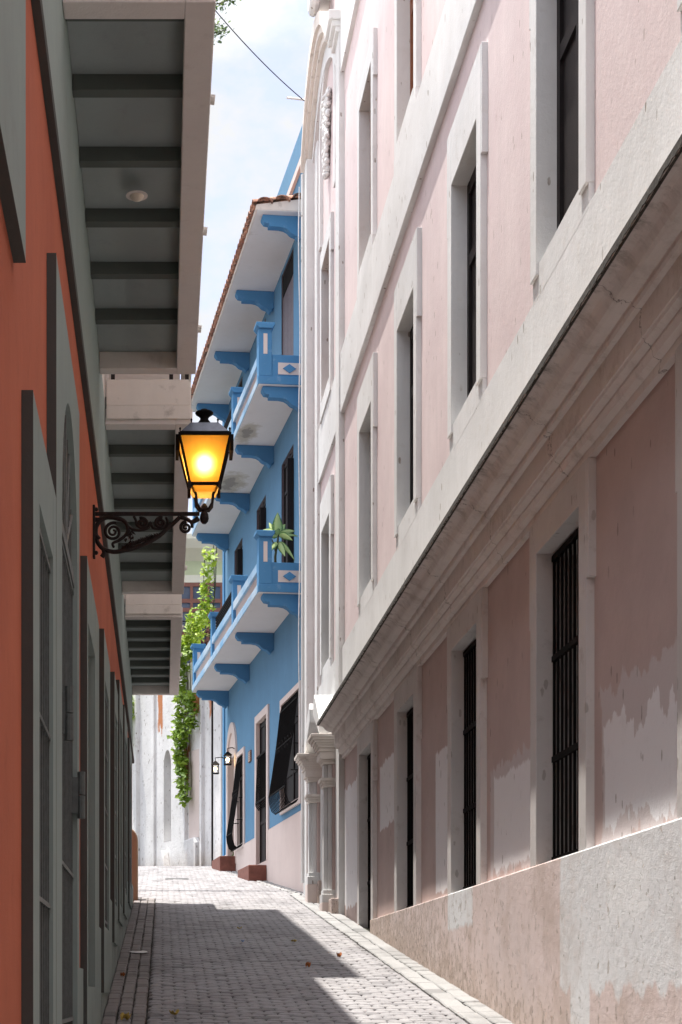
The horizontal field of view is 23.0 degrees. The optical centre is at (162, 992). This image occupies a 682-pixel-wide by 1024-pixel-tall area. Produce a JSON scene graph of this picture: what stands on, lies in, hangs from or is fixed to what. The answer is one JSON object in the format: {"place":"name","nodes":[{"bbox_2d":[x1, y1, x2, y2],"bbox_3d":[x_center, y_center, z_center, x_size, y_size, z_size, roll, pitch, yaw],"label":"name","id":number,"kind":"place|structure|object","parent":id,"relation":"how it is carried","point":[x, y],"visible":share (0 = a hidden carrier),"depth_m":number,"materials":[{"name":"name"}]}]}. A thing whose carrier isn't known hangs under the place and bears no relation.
{"place":"outdoors","nodes":[
{"label":"outdoors","id":0,"kind":"place"},
{"bbox_2d":[109,902,369,1023],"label":"ground","id":1,"kind":"structure","parent":0,"point":[368,929],"depth_m":17.01,"materials":[{"name":"grey stone"}]},
{"bbox_2d":[0,0,215,1023],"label":"terracotta building","id":2,"kind":"structure","parent":1,"relation":"on","point":[105,107],"depth_m":9.30,"materials":[{"name":"paint"}]},
{"bbox_2d":[21,390,55,1023],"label":"door","id":3,"kind":"structure","parent":2,"relation":"in","point":[38,497],"depth_m":6.31,"materials":[{"name":"green paint"}]},
{"bbox_2d":[47,253,84,1023],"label":"door","id":4,"kind":"structure","parent":2,"relation":"in","point":[62,403],"depth_m":8.50,"materials":[{"name":"green paint"}]},
{"bbox_2d":[80,556,98,1023],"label":"door","id":5,"kind":"structure","parent":2,"relation":"in","point":[89,624],"depth_m":11.62,"materials":[{"name":"green paint"}]},
{"bbox_2d":[99,629,109,992],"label":"window","id":6,"kind":"structure","parent":2,"relation":"in","point":[104,665],"depth_m":13.61,"materials":[{"name":"green paint"}]},
{"bbox_2d":[110,672,117,945],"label":"window","id":7,"kind":"structure","parent":2,"relation":"in","point":[113,687],"depth_m":16.44,"materials":[{"name":"green paint"}]},
{"bbox_2d":[116,680,122,925],"bbox_3d":[-0.498,-2.130,19.148,0.043,2.660,1.705,0,0,0],"label":"door","id":8,"kind":"structure","parent":2,"relation":"in","point":[120,705],"depth_m":19.27,"materials":[{"name":"green paint"}]},
{"bbox_2d":[123,705,127,918],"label":"window","id":9,"kind":"structure","parent":2,"relation":"in","point":[125,729],"depth_m":21.95,"materials":[{"name":"green paint"}]},
{"bbox_2d":[128,738,131,908],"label":"window","id":10,"kind":"structure","parent":2,"relation":"in","point":[129,746],"depth_m":24.00,"materials":[{"name":"green paint"}]},
{"bbox_2d":[126,190,147,201],"bbox_3d":[-0.165,-5.098,10.620,0.140,0.037,0.140,0,0,0],"label":"ceiling lamp","id":11,"kind":"object","parent":2,"relation":"attached to","point":[136,195],"visible":1,"depth_m":10.60,"materials":[{"name":"white glass"}]},
{"bbox_2d":[93,408,233,558],"bbox_3d":[0.002,-3.799,12.350,1.048,1.114,0.391,0,0,0],"label":"street lantern","id":12,"kind":"object","parent":2,"relation":"attached to","point":[204,447],"visible":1,"depth_m":12.29,"materials":[{"name":"black metal"}]},
{"bbox_2d":[132,829,137,901],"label":"ochre pier","id":13,"kind":"structure","parent":1,"relation":"on","point":[135,864],"depth_m":28.75,"materials":[{"name":"paint"}]},
{"bbox_2d":[132,662,221,865],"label":"old white wall","id":14,"kind":"structure","parent":1,"relation":"on","point":[168,829],"depth_m":45.69,"materials":[{"name":"beige paint"}]},
{"bbox_2d":[166,640,199,807],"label":"hanging vine","id":15,"kind":"object","parent":14,"relation":"attached to","point":[179,757],"visible":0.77,"depth_m":44.44,"materials":[{"name":"green plant"}]},
{"bbox_2d":[189,749,198,838],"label":"blocked doorway","id":16,"kind":"structure","parent":14,"relation":"in","point":[194,802],"depth_m":44.33,"materials":[{"name":"beige paint"}]},
{"bbox_2d":[182,534,221,663],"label":"cream green building","id":17,"kind":"structure","parent":1,"relation":"on","point":[194,559],"depth_m":50.91,"materials":[{"name":"paint"}]},
{"bbox_2d":[181,545,218,662],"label":"climbing vine","id":18,"kind":"object","parent":17,"relation":"attached to","point":[200,620],"visible":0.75,"depth_m":43.26,"materials":[{"name":"green plant"}]},
{"bbox_2d":[182,582,221,663],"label":"glazed door","id":19,"kind":"structure","parent":17,"relation":"in","point":[189,599],"depth_m":50.90,"materials":[{"name":"red wood"}]},
{"bbox_2d":[213,0,240,44],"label":"tree","id":20,"kind":"object","parent":1,"relation":"on","point":[224,30],"visible":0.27,"depth_m":33.00,"materials":[{"name":"green plant"}]},
{"bbox_2d":[190,124,303,891],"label":"blue house","id":21,"kind":"structure","parent":1,"relation":"on","point":[245,387],"depth_m":34.42,"materials":[{"name":"blue painted plaster"},{"name":"white paint"},{"name":"clay tile"}]},
{"bbox_2d":[211,757,225,773],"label":"wall lantern","id":22,"kind":"object","parent":21,"relation":"attached to","point":[215,762],"depth_m":41.31,"materials":[{"name":"black metal"}]},
{"bbox_2d":[223,747,234,765],"bbox_3d":[1.627,-5.695,39.756,0.324,0.450,0.200,0,0,-6],"label":"wall lantern","id":23,"kind":"object","parent":21,"relation":"attached to","point":[227,753],"depth_m":39.71,"materials":[{"name":"black metal"}]},
{"bbox_2d":[226,722,236,862],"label":"arched door","id":24,"kind":"structure","parent":21,"relation":"in","point":[232,735],"depth_m":40.99,"materials":[{"name":"beige paint"}]},
{"bbox_2d":[226,746,244,850],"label":"window","id":25,"kind":"structure","parent":21,"relation":"in","point":[238,794],"depth_m":39.08,"materials":[{"name":"beige paint"}]},
{"bbox_2d":[235,539,242,574],"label":"shuttered door","id":26,"kind":"structure","parent":21,"relation":"in","point":[239,551],"depth_m":38.80,"materials":[{"name":"grey wood"}]},
{"bbox_2d":[248,750,251,762],"bbox_3d":[1.985,-5.375,37.636,0.033,0.250,0.350,0,0,-6],"label":"wall plaque","id":27,"kind":"object","parent":21,"relation":"attached to","point":[249,756],"depth_m":37.58,"materials":[{"name":"brown metal"}]},
{"bbox_2d":[254,704,268,864],"bbox_3d":[2.193,-4.460,35.938,0.160,3.320,1.770,0,0,-6],"label":"door","id":28,"kind":"structure","parent":21,"relation":"in","point":[261,721],"depth_m":36.25,"materials":[{"name":"beige paint"}]},
{"bbox_2d":[257,495,265,529],"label":"shuttered door","id":29,"kind":"structure","parent":21,"relation":"in","point":[261,511],"depth_m":35.47,"materials":[{"name":"grey wood"}]},
{"bbox_2d":[264,512,297,561],"bbox_3d":[2.214,-8.374,31.468,0.760,1.508,0.380,0,0,-6],"label":"potted plant","id":30,"kind":"object","parent":21,"relation":"on","point":[278,527],"visible":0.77,"depth_m":31.47,"materials":[{"name":"green plant"}]},
{"bbox_2d":[269,680,300,814],"bbox_3d":[2.427,-4.753,32.455,0.394,2.335,2.250,0,0,-6],"label":"window","id":31,"kind":"structure","parent":21,"relation":"in","point":[286,779],"depth_m":32.35,"materials":[{"name":"beige paint"}]},
{"bbox_2d":[282,250,292,354],"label":"shuttered door","id":32,"kind":"structure","parent":21,"relation":"in","point":[287,277],"depth_m":33.01,"materials":[{"name":"grey wood"}]},
{"bbox_2d":[282,445,293,562],"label":"shuttered door","id":33,"kind":"structure","parent":21,"relation":"in","point":[288,464],"depth_m":32.19,"materials":[{"name":"grey wood"}]},
{"bbox_2d":[211,866,512,1023],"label":"stone kerb","id":34,"kind":"structure","parent":1,"relation":"on","point":[460,1004],"depth_m":17.33,"materials":[{"name":"grey stone"}]},
{"bbox_2d":[294,0,681,1023],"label":"pink building","id":35,"kind":"structure","parent":1,"relation":"on","point":[488,760],"depth_m":14.04,"materials":[{"name":"paint"}]},
{"bbox_2d":[215,10,304,100],"bbox_3d":[1.361,-15.400,26.700,0.016,0.917,5.880,0,0,23],"label":"overhead cable","id":36,"kind":"object","parent":35,"relation":"attached to","point":[257,56],"visible":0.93,"depth_m":27.15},
{"bbox_2d":[286,96,303,100],"bbox_3d":[2.475,-15.900,29.450,0.632,0.134,0.040,0,0,-29],"label":"cable rod","id":37,"kind":"object","parent":35,"relation":"attached to","point":[293,98],"visible":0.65,"depth_m":29.37,"materials":[{"name":"grey metal"}]},
{"bbox_2d":[320,474,333,683],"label":"window","id":38,"kind":"structure","parent":35,"relation":"in","point":[327,502],"depth_m":28.21,"materials":[{"name":"white paint"}]},
{"bbox_2d":[320,211,333,423],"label":"window","id":39,"kind":"structure","parent":35,"relation":"in","point":[327,253],"depth_m":28.18,"materials":[{"name":"white paint"}]},
{"bbox_2d":[357,352,377,617],"bbox_3d":[3.007,-6.870,22.659,0.480,3.140,1.720,0,0,0],"label":"window","id":40,"kind":"structure","parent":35,"relation":"in","point":[367,399],"depth_m":23.23,"materials":[{"name":"white paint"}]},
{"bbox_2d":[357,27,377,296],"bbox_3d":[3.005,-11.275,22.659,0.486,2.890,1.720,0,0,0],"label":"window","id":41,"kind":"structure","parent":35,"relation":"in","point":[367,92],"depth_m":23.23,"materials":[{"name":"white paint"}]},
{"bbox_2d":[357,719,377,928],"bbox_3d":[3.022,-2.080,22.659,0.510,3.040,1.720,0,0,0],"label":"door","id":42,"kind":"structure","parent":35,"relation":"in","point":[367,742],"depth_m":23.25,"materials":[{"name":"grey paint"}]},
{"bbox_2d":[394,0,420,172],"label":"window","id":43,"kind":"structure","parent":35,"relation":"in","point":[407,13],"depth_m":19.72,"materials":[{"name":"white paint"}]},
{"bbox_2d":[394,666,421,911],"bbox_3d":[3.049,-2.255,19.099,0.510,2.691,1.720,0,0,0],"label":"window","id":44,"kind":"structure","parent":35,"relation":"in","point":[408,698],"depth_m":19.57,"materials":[{"name":"grey paint"}]},
{"bbox_2d":[394,227,421,550],"bbox_3d":[3.034,-6.870,19.099,0.480,3.140,1.720,0,0,0],"label":"window","id":45,"kind":"structure","parent":35,"relation":"in","point":[408,290],"depth_m":19.63,"materials":[{"name":"white paint"}]},
{"bbox_2d":[447,587,487,893],"bbox_3d":[3.077,-2.255,15.539,0.510,2.691,1.720,0,0,0],"label":"window","id":46,"kind":"structure","parent":35,"relation":"in","point":[467,636],"depth_m":15.99,"materials":[{"name":"grey paint"}]},
{"bbox_2d":[447,42,487,454],"bbox_3d":[3.062,-6.870,15.539,0.480,3.140,1.720,0,0,0],"label":"window","id":47,"kind":"structure","parent":35,"relation":"in","point":[467,141],"depth_m":15.96,"materials":[{"name":"white paint"}]},
{"bbox_2d":[529,0,594,305],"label":"window","id":48,"kind":"structure","parent":35,"relation":"in","point":[562,32],"depth_m":12.51,"materials":[{"name":"white paint"}]},
{"bbox_2d":[529,457,595,866],"bbox_3d":[3.104,-2.255,11.979,0.510,2.691,1.720,0,0,0],"label":"window","id":49,"kind":"structure","parent":35,"relation":"in","point":[562,540],"depth_m":12.33,"materials":[{"name":"grey paint"}]},
{"bbox_2d":[675,342,681,818],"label":"window","id":50,"kind":"structure","parent":35,"relation":"in","point":[678,352],"depth_m":9.18,"materials":[{"name":"grey paint"}]},
{"bbox_2d":[677,0,681,40],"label":"window","id":51,"kind":"structure","parent":35,"relation":"in","point":[679,2],"depth_m":9.22,"materials":[{"name":"white paint"}]},
{"bbox_2d":[180,0,314,533],"label":"sky","id":52,"kind":"structure","parent":0,"point":[254,130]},
{"bbox_2d":[138,866,467,1023],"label":"road","id":53,"kind":"structure","parent":0,"point":[208,966],"depth_m":17.85,"materials":[{"name":"grey stone"}]},
{"bbox_2d":[101,897,154,1023],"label":"brick gutter","id":54,"kind":"object","parent":53,"relation":"on","point":[139,915],"visible":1,"depth_m":17.26,"materials":[{"name":"grey brick"}]},
{"bbox_2d":[120,1012,130,1019],"bbox_3d":[-0.300,0.192,13.500,0.074,0.070,0.094,0,0,-19],"label":"fallen leaf","id":55,"kind":"object","parent":54,"relation":"on","point":[127,1016],"visible":1,"depth_m":13.49,"materials":[{"name":"plant"}]},
{"bbox_2d":[169,1009,179,1014],"bbox_3d":[0.100,0.162,13.800,0.082,0.047,0.062,0,0,-29],"label":"fallen leaf","id":56,"kind":"object","parent":53,"relation":"on","point":[174,1013],"visible":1,"depth_m":13.79,"materials":[{"name":"plant"}]},
{"bbox_2d":[165,878,188,879],"bbox_3d":[0.315,-2.458,36.025,0.510,0.104,0.450,0,0,0],"label":"drain cover","id":57,"kind":"object","parent":53,"relation":"on","point":[177,878],"visible":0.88,"depth_m":36.04,"materials":[{"name":"metal"}]}
]}

